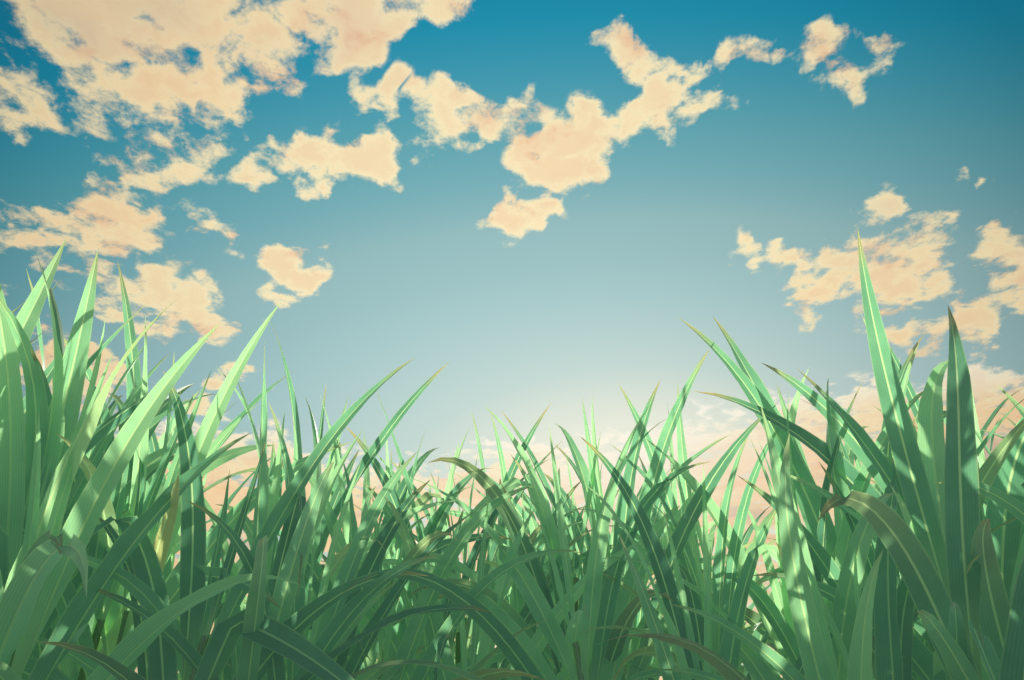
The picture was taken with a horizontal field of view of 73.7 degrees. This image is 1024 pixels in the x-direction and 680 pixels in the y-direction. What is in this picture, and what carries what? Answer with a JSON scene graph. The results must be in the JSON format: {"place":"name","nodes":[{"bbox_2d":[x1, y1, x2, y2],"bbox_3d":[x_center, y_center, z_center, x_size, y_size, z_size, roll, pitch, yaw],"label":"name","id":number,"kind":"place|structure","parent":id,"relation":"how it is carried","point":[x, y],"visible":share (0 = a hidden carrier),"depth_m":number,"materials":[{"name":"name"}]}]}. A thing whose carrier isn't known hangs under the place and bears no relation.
{"place":"outdoors","nodes":[
{"label":"outdoors","id":0,"kind":"place"},
{"bbox_2d":[0,0,1023,647],"label":"sky","id":1,"kind":"structure","parent":0,"point":[583,305],"materials":[{"name":"blue"}]},
{"bbox_2d":[0,0,1023,679],"bbox_3d":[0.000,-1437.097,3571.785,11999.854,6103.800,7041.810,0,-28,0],"label":"cloud","id":2,"kind":"structure","parent":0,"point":[556,154],"depth_m":5323.35,"materials":[{"name":"beige"}]},
{"label":"ground","id":3,"kind":"structure","parent":0,"visible":0},
{"bbox_2d":[0,227,1023,679],"bbox_3d":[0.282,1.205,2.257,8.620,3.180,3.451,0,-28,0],"label":"grass","id":4,"kind":"structure","parent":3,"relation":"on","point":[96,519],"depth_m":2.08,"materials":[{"name":"green plant"}]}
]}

